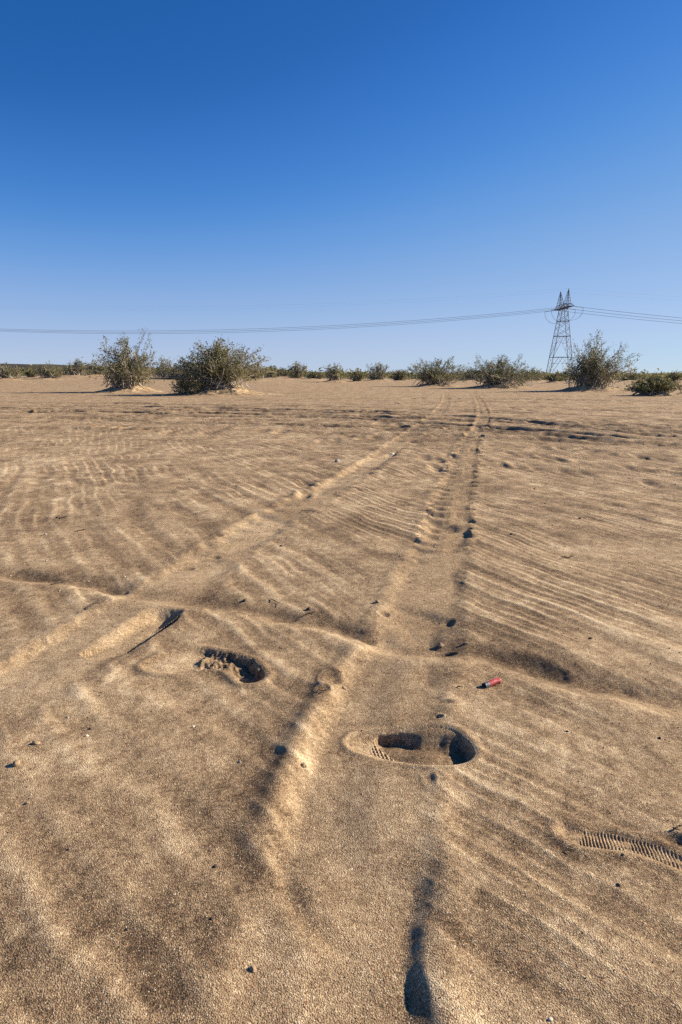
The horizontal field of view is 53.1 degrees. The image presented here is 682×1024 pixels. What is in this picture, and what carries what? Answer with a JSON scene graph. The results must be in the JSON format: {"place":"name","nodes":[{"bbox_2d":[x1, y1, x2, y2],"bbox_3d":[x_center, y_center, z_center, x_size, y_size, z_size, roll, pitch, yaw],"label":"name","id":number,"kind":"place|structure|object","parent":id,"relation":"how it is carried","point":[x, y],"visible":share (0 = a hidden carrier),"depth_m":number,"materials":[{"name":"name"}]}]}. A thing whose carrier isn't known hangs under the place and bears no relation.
{"place":"outdoors","nodes":[
{"label":"outdoors","id":0,"kind":"place"},
{"bbox_2d":[0,364,327,373],"bbox_3d":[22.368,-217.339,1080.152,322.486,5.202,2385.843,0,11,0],"label":"embankment","id":1,"kind":"structure","parent":0,"point":[27,366],"depth_m":196.49,"materials":[{"name":"beige sand"}]},
{"bbox_2d":[0,374,681,1023],"bbox_3d":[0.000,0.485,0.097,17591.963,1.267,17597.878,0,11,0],"label":"ground","id":2,"kind":"structure","parent":0,"point":[280,444],"depth_m":1.91,"materials":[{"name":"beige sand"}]},
{"bbox_2d":[0,362,24,378],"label":"desert shrub","id":3,"kind":"object","parent":2,"relation":"on","point":[6,373],"visible":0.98,"depth_m":70.37,"materials":[{"name":"green plant"}]},
{"bbox_2d":[12,760,19,766],"bbox_3d":[-0.760,0.590,1.599,0.017,0.015,0.021,-1,11,-7],"label":"pebble","id":4,"kind":"object","parent":2,"relation":"on","point":[15,763],"visible":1,"depth_m":1.59,"materials":[{"name":"beige stone"}]},
{"bbox_2d":[24,369,39,376],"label":"desert shrub","id":5,"kind":"object","parent":2,"relation":"on","point":[28,373],"visible":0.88,"depth_m":82.08,"materials":[{"name":"green plant"}]},
{"bbox_2d":[31,360,68,377],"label":"desert shrub","id":6,"kind":"object","parent":2,"relation":"on","point":[46,373],"visible":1,"depth_m":76.27,"materials":[{"name":"green plant"}]},
{"bbox_2d":[56,368,85,374],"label":"desert shrub","id":7,"kind":"object","parent":2,"relation":"on","point":[65,371],"visible":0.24,"depth_m":93.80,"materials":[{"name":"green plant"}]},
{"bbox_2d":[60,359,93,376],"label":"desert shrub","id":8,"kind":"object","parent":2,"relation":"on","point":[77,370],"visible":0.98,"depth_m":87.94,"materials":[{"name":"green plant"}]},
{"bbox_2d":[83,359,107,374],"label":"desert shrub","id":9,"kind":"object","parent":2,"relation":"on","point":[92,368],"visible":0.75,"depth_m":99.53,"materials":[{"name":"green plant"}]},
{"bbox_2d":[82,328,161,388],"bbox_3d":[-11.435,-8.043,36.042,4.108,3.487,3.578,0,11,0],"label":"creosote bush","id":10,"kind":"object","parent":2,"relation":"on","point":[123,372],"visible":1,"depth_m":35.93,"materials":[{"name":"green plant"}]},
{"bbox_2d":[144,355,174,377],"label":"desert shrub","id":11,"kind":"object","parent":2,"relation":"on","point":[160,370],"visible":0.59,"depth_m":75.17,"materials":[{"name":"green plant"}]},
{"bbox_2d":[163,366,186,378],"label":"creosote bush","id":12,"kind":"object","parent":2,"relation":"on","point":[177,372],"visible":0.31,"depth_m":73.87,"materials":[{"name":"green plant"}]},
{"bbox_2d":[169,371,211,394],"bbox_3d":[-6.924,-5.908,31.477,2.195,1.249,1.745,0,11,0],"label":"creosote bush","id":13,"kind":"object","parent":2,"relation":"on","point":[189,385],"visible":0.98,"depth_m":31.38,"materials":[{"name":"green plant"}]},
{"bbox_2d":[158,336,274,388],"bbox_3d":[-5.865,-7.086,32.486,4.901,2.673,5.056,10,15,41],"label":"creosote bush","id":14,"kind":"object","parent":2,"relation":"on","point":[217,364],"visible":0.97,"depth_m":32.02,"materials":[{"name":"green plant"}]},
{"bbox_2d":[249,965,255,972],"bbox_3d":[-0.137,0.710,1.061,0.009,0.008,0.012,-8,14,-36],"label":"pebble","id":15,"kind":"object","parent":2,"relation":"on","point":[252,968],"visible":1,"depth_m":1.06,"materials":[{"name":"beige stone"}]},
{"bbox_2d":[247,367,266,378],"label":"desert shrub","id":16,"kind":"object","parent":2,"relation":"on","point":[259,376],"visible":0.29,"depth_m":72.37,"materials":[{"name":"green plant"}]},
{"bbox_2d":[260,365,283,377],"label":"desert shrub","id":17,"kind":"object","parent":2,"relation":"on","point":[273,374],"visible":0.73,"depth_m":87.08,"materials":[{"name":"green plant"}]},
{"bbox_2d":[275,367,292,376],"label":"desert shrub","id":18,"kind":"object","parent":2,"relation":"on","point":[286,373],"visible":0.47,"depth_m":98.84,"materials":[{"name":"green plant"}]},
{"bbox_2d":[282,361,310,377],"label":"desert shrub","id":19,"kind":"object","parent":2,"relation":"on","point":[297,372],"visible":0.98,"depth_m":92.81,"materials":[{"name":"green plant"}]},
{"bbox_2d":[304,371,324,378],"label":"desert shrub","id":20,"kind":"object","parent":2,"relation":"on","point":[313,375],"visible":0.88,"depth_m":91.01,"materials":[{"name":"green plant"}]},
{"bbox_2d":[319,362,349,380],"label":"desert shrub","id":21,"kind":"object","parent":2,"relation":"on","point":[335,372],"visible":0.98,"depth_m":74.24,"materials":[{"name":"green plant"}]},
{"bbox_2d":[0,364,681,379],"bbox_3d":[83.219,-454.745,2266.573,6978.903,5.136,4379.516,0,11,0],"label":"scrub","id":22,"kind":"object","parent":2,"relation":"on","point":[413,374],"visible":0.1,"depth_m":135.68,"materials":[{"name":"green plant"}]},
{"bbox_2d":[346,368,367,380],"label":"desert shrub","id":23,"kind":"object","parent":2,"relation":"on","point":[357,376],"visible":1,"depth_m":80.25,"materials":[{"name":"green plant"}]},
{"bbox_2d":[364,362,395,379],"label":"desert shrub","id":24,"kind":"object","parent":2,"relation":"on","point":[374,373],"visible":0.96,"depth_m":85.94,"materials":[{"name":"green plant"}]},
{"bbox_2d":[387,369,409,380],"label":"desert shrub","id":25,"kind":"object","parent":2,"relation":"on","point":[397,374],"visible":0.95,"depth_m":91.94,"materials":[{"name":"green plant"}]},
{"bbox_2d":[402,356,466,384],"bbox_3d":[7.529,-11.177,54.084,5.119,2.337,5.510,0,11,0],"label":"creosote bush","id":26,"kind":"object","parent":2,"relation":"on","point":[431,377],"visible":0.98,"depth_m":53.62,"materials":[{"name":"green plant"}]},
{"bbox_2d":[449,368,477,379],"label":"desert shrub","id":27,"kind":"object","parent":2,"relation":"on","point":[465,375],"visible":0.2,"depth_m":96.99,"materials":[{"name":"green plant"}]},
{"bbox_2d":[481,677,500,687],"bbox_3d":[0.445,0.505,2.016,0.059,0.020,0.024,-13,16,-28],"label":"cartridge case","id":28,"kind":"object","parent":2,"relation":"on","point":[492,682],"visible":1,"depth_m":2.01,"materials":[{"name":"red plastic"}]},
{"bbox_2d":[457,353,549,386],"bbox_3d":[11.330,-9.937,47.784,6.732,2.301,5.780,0,11,0],"label":"creosote bush","id":29,"kind":"object","parent":2,"relation":"on","point":[499,372],"visible":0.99,"depth_m":47.14,"materials":[{"name":"green plant"}]},
{"bbox_2d":[519,368,547,380],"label":"desert shrub","id":30,"kind":"object","parent":2,"relation":"on","point":[541,377],"visible":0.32,"depth_m":88.67,"materials":[{"name":"green plant"}]},
{"bbox_2d":[544,374,566,381],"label":"desert shrub","id":31,"kind":"object","parent":2,"relation":"on","point":[553,377],"visible":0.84,"depth_m":73.42,"materials":[{"name":"green plant"}]},
{"bbox_2d":[545,289,583,373],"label":"lattice tower","id":32,"kind":"structure","parent":2,"relation":"on","point":[566,306],"depth_m":352.32,"materials":[{"name":"metal"}]},
{"bbox_2d":[8,312,537,333],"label":"power line","id":33,"kind":"object","parent":32,"relation":"attached to","point":[263,331],"visible":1,"depth_m":363.65,"materials":[{"name":"grey metal"}]},
{"bbox_2d":[9,310,543,331],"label":"power line","id":34,"kind":"object","parent":32,"relation":"attached to","point":[305,328],"visible":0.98,"depth_m":352.02,"materials":[{"name":"grey metal"}]},
{"bbox_2d":[15,307,558,330],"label":"power line","id":35,"kind":"object","parent":32,"relation":"attached to","point":[292,327],"visible":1,"depth_m":340.73,"materials":[{"name":"grey metal"}]},
{"bbox_2d":[584,307,677,317],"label":"power line","id":36,"kind":"object","parent":32,"relation":"attached to","point":[628,312],"visible":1,"depth_m":339.48,"materials":[{"name":"grey metal"}]},
{"bbox_2d":[582,310,679,320],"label":"power line","id":37,"kind":"object","parent":32,"relation":"attached to","point":[635,316],"visible":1,"depth_m":350.91,"materials":[{"name":"grey metal"}]},
{"bbox_2d":[554,330,642,387],"bbox_3d":[14.439,-8.478,38.486,4.514,3.606,3.424,8,14,35],"label":"creosote bush","id":38,"kind":"object","parent":2,"relation":"on","point":[589,371],"visible":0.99,"depth_m":38.28,"materials":[{"name":"green plant"}]},
{"bbox_2d":[614,372,648,380],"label":"desert shrub","id":39,"kind":"object","parent":2,"relation":"on","point":[632,377],"visible":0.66,"depth_m":84.87,"materials":[{"name":"green plant"}]},
{"bbox_2d":[617,374,681,395],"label":"creosote bush","id":40,"kind":"object","parent":2,"relation":"on","point":[654,385],"visible":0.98,"depth_m":30.71,"materials":[{"name":"green plant"}]},
{"bbox_2d":[665,371,681,380],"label":"desert shrub","id":41,"kind":"object","parent":2,"relation":"on","point":[674,376],"visible":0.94,"depth_m":79.19,"materials":[{"name":"green plant"}]},
{"bbox_2d":[0,0,681,372],"label":"sky","id":42,"kind":"structure","parent":0,"point":[182,158],"materials":[{"name":"blue"}]}
]}

